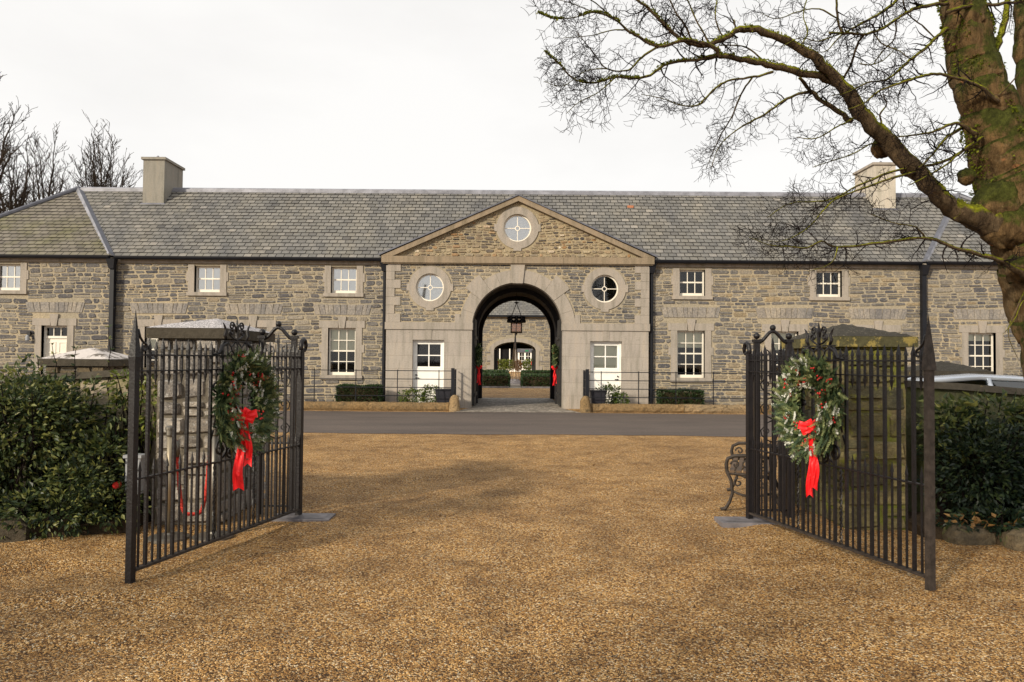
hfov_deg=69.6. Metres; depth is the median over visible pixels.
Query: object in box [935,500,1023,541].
leafy shrub
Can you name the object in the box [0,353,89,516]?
leafy shrub
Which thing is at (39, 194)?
bare tree
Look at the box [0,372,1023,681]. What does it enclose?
gravel ground
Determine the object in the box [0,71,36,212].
bare tree
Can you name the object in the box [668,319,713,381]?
window
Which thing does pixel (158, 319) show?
window
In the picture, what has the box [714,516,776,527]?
stone slab
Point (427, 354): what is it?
door
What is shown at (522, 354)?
glazed building
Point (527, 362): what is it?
leafy shrub
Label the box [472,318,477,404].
passage door
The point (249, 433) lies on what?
gate wreath
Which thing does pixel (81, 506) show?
leafy shrub
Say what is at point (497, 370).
box hedge
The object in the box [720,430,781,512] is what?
garden bench
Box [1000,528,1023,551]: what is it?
edging stone
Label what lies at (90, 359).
gate pillar
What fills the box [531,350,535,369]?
passage door
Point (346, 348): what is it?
window
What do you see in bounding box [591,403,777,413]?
kerb wall
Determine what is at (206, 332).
gate pillar
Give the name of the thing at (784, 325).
window
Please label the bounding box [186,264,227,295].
window
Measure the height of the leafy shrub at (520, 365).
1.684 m
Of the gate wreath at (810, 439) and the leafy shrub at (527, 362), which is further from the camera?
the leafy shrub at (527, 362)
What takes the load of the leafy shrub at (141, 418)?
on the planting bed ground at (92, 529)
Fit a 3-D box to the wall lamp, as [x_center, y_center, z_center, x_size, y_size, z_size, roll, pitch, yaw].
[-15.977,-0.161,24.303,0.120,0.320,0.187,0,-1,0]
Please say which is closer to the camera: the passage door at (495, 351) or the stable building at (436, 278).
the stable building at (436, 278)
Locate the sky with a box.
[0,0,1016,210]
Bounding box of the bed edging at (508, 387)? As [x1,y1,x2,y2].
[482,386,549,387]
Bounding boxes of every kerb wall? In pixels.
[279,401,448,410]
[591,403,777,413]
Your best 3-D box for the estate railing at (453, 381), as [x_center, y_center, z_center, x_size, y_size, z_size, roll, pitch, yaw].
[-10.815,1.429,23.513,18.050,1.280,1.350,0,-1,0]
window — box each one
[0,263,28,293]
[137,315,181,367]
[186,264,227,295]
[230,316,275,370]
[319,316,364,379]
[323,265,364,296]
[407,266,452,310]
[494,207,540,250]
[581,267,627,311]
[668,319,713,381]
[671,268,712,299]
[762,320,807,382]
[808,269,849,300]
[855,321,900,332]
[959,321,1004,374]
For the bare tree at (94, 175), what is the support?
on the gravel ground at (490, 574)
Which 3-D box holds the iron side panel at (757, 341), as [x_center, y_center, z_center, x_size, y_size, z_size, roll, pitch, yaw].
[2.672,0.824,7.537,0.406,1.982,0.076,0,-1,0]
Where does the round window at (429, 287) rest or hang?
in the stable building at (436, 278)
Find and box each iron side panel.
[256,321,298,514]
[752,325,793,517]
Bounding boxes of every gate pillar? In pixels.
[37,347,128,373]
[146,318,274,524]
[780,324,917,529]
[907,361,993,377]
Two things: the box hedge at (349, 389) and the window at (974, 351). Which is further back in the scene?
the window at (974, 351)
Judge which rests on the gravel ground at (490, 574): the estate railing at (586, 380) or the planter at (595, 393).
the planter at (595, 393)
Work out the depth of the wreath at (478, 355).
25.21 m
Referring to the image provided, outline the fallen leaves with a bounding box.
[935,512,1021,528]
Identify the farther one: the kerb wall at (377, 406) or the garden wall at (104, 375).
the kerb wall at (377, 406)
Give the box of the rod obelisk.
[508,328,520,383]
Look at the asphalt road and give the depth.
18.47 m
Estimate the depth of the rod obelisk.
48.40 m
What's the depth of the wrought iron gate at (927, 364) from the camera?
5.88 m
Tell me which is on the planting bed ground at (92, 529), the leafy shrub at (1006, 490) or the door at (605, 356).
the leafy shrub at (1006, 490)
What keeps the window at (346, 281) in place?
in the stable building at (436, 278)
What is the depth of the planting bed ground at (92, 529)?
6.68 m
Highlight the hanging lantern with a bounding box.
[507,293,525,334]
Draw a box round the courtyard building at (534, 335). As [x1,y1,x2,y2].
[482,301,549,369]
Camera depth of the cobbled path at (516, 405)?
25.12 m
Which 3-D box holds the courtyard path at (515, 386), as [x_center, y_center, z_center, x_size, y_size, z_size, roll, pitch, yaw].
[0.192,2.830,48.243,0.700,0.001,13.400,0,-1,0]
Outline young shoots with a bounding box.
[36,324,113,408]
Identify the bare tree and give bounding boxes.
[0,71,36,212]
[0,135,43,213]
[19,122,73,203]
[54,110,142,191]
[63,167,87,189]
[521,0,1023,377]
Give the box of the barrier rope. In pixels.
[176,440,206,515]
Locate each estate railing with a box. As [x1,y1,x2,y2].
[0,367,455,402]
[583,369,1022,404]
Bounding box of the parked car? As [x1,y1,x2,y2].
[907,374,1023,387]
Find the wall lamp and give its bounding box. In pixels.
[25,331,31,340]
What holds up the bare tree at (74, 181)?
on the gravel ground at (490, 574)
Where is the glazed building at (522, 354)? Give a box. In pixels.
[496,349,532,371]
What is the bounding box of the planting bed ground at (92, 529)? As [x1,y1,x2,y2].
[13,505,1023,544]
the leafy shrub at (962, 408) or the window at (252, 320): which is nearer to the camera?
the leafy shrub at (962, 408)
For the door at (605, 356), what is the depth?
24.42 m
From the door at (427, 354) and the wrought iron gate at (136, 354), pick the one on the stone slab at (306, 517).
the wrought iron gate at (136, 354)
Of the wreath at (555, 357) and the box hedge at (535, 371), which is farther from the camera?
the box hedge at (535, 371)
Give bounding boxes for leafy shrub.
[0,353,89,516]
[0,370,143,515]
[0,449,155,540]
[103,368,156,517]
[396,384,436,401]
[514,359,521,369]
[522,358,531,369]
[595,382,629,403]
[910,388,1023,520]
[916,409,1023,526]
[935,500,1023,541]
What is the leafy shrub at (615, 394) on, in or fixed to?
on the gravel ground at (490, 574)
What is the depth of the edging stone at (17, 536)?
6.36 m
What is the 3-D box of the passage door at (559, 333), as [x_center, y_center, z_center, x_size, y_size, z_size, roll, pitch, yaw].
[1.621,0.738,25.554,0.095,2.940,1.435,0,-1,0]
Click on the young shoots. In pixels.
(53, 353)
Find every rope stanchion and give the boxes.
[148,425,188,543]
[192,425,233,541]
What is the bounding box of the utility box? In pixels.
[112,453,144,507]
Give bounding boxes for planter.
[435,388,450,401]
[589,390,606,403]
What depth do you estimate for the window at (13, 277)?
24.61 m
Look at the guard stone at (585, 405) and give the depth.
22.53 m
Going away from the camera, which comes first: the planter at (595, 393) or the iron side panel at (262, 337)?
the iron side panel at (262, 337)
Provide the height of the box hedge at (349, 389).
0.731 m
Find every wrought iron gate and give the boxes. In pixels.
[125,311,307,583]
[742,315,936,590]
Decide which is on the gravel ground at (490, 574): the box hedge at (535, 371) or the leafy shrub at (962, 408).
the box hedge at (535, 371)
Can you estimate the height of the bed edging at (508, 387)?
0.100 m
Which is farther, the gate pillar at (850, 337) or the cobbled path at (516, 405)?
the cobbled path at (516, 405)
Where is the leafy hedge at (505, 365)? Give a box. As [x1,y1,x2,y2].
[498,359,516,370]
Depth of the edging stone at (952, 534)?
6.47 m
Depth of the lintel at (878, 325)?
24.46 m
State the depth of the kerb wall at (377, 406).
22.69 m
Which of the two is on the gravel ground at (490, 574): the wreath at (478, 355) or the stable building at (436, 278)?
the stable building at (436, 278)
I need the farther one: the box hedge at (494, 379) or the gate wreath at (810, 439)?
the box hedge at (494, 379)
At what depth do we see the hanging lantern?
27.21 m
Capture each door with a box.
[32,314,76,373]
[413,340,443,401]
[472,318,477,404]
[494,350,497,369]
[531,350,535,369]
[556,319,561,405]
[590,341,620,402]
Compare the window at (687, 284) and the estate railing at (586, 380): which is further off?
the window at (687, 284)
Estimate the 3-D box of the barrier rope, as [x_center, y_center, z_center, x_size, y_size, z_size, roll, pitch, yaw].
[-2.853,1.219,6.585,0.333,0.686,0.041,1,-1,-4]
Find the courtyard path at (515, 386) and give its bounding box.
[509,384,520,387]
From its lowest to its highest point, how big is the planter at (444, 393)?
0.620 m
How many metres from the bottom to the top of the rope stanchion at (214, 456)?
1.008 m
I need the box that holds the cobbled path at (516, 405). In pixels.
[454,398,579,412]
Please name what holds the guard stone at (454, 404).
on the gravel ground at (490, 574)
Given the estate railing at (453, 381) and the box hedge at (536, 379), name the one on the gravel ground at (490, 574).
the box hedge at (536, 379)
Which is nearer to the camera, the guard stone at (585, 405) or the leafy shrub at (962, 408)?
the leafy shrub at (962, 408)
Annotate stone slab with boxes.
[272,513,335,521]
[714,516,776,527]
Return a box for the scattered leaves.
[26,451,975,619]
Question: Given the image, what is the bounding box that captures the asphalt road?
[272,411,779,436]
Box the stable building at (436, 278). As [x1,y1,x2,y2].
[0,156,1022,408]
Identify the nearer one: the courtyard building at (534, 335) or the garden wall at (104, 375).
the garden wall at (104, 375)
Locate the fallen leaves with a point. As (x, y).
(977, 520)
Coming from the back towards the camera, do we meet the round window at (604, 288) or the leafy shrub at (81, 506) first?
the round window at (604, 288)
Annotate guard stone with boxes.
[449,395,459,411]
[580,396,591,412]
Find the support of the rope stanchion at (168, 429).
on the gravel ground at (490, 574)
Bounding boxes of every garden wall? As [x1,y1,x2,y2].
[0,367,157,505]
[906,380,1023,511]
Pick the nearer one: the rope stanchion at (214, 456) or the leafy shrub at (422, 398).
the rope stanchion at (214, 456)
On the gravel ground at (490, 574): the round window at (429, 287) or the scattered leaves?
the scattered leaves
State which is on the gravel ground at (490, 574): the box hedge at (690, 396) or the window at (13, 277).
the box hedge at (690, 396)
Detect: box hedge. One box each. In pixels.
[335,383,383,401]
[482,369,508,372]
[482,372,510,386]
[520,369,549,372]
[520,373,549,387]
[655,388,705,404]
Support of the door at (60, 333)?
in the stable building at (436, 278)
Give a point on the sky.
(304, 94)
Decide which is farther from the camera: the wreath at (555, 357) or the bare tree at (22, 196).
the bare tree at (22, 196)
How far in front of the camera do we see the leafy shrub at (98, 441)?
6.99 m
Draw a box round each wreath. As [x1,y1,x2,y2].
[207,345,283,490]
[475,343,483,384]
[551,343,558,384]
[769,349,847,497]
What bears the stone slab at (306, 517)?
on the gravel ground at (490, 574)
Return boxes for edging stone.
[0,516,38,542]
[942,524,995,544]
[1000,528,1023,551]
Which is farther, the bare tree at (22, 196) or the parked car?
the bare tree at (22, 196)
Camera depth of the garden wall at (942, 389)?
7.46 m
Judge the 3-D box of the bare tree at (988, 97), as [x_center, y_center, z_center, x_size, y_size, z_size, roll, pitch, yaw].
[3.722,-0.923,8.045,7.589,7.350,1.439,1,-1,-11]
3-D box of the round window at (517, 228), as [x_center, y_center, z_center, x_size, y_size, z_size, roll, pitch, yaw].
[0.182,-3.716,24.504,1.540,1.470,0.238,0,-1,0]

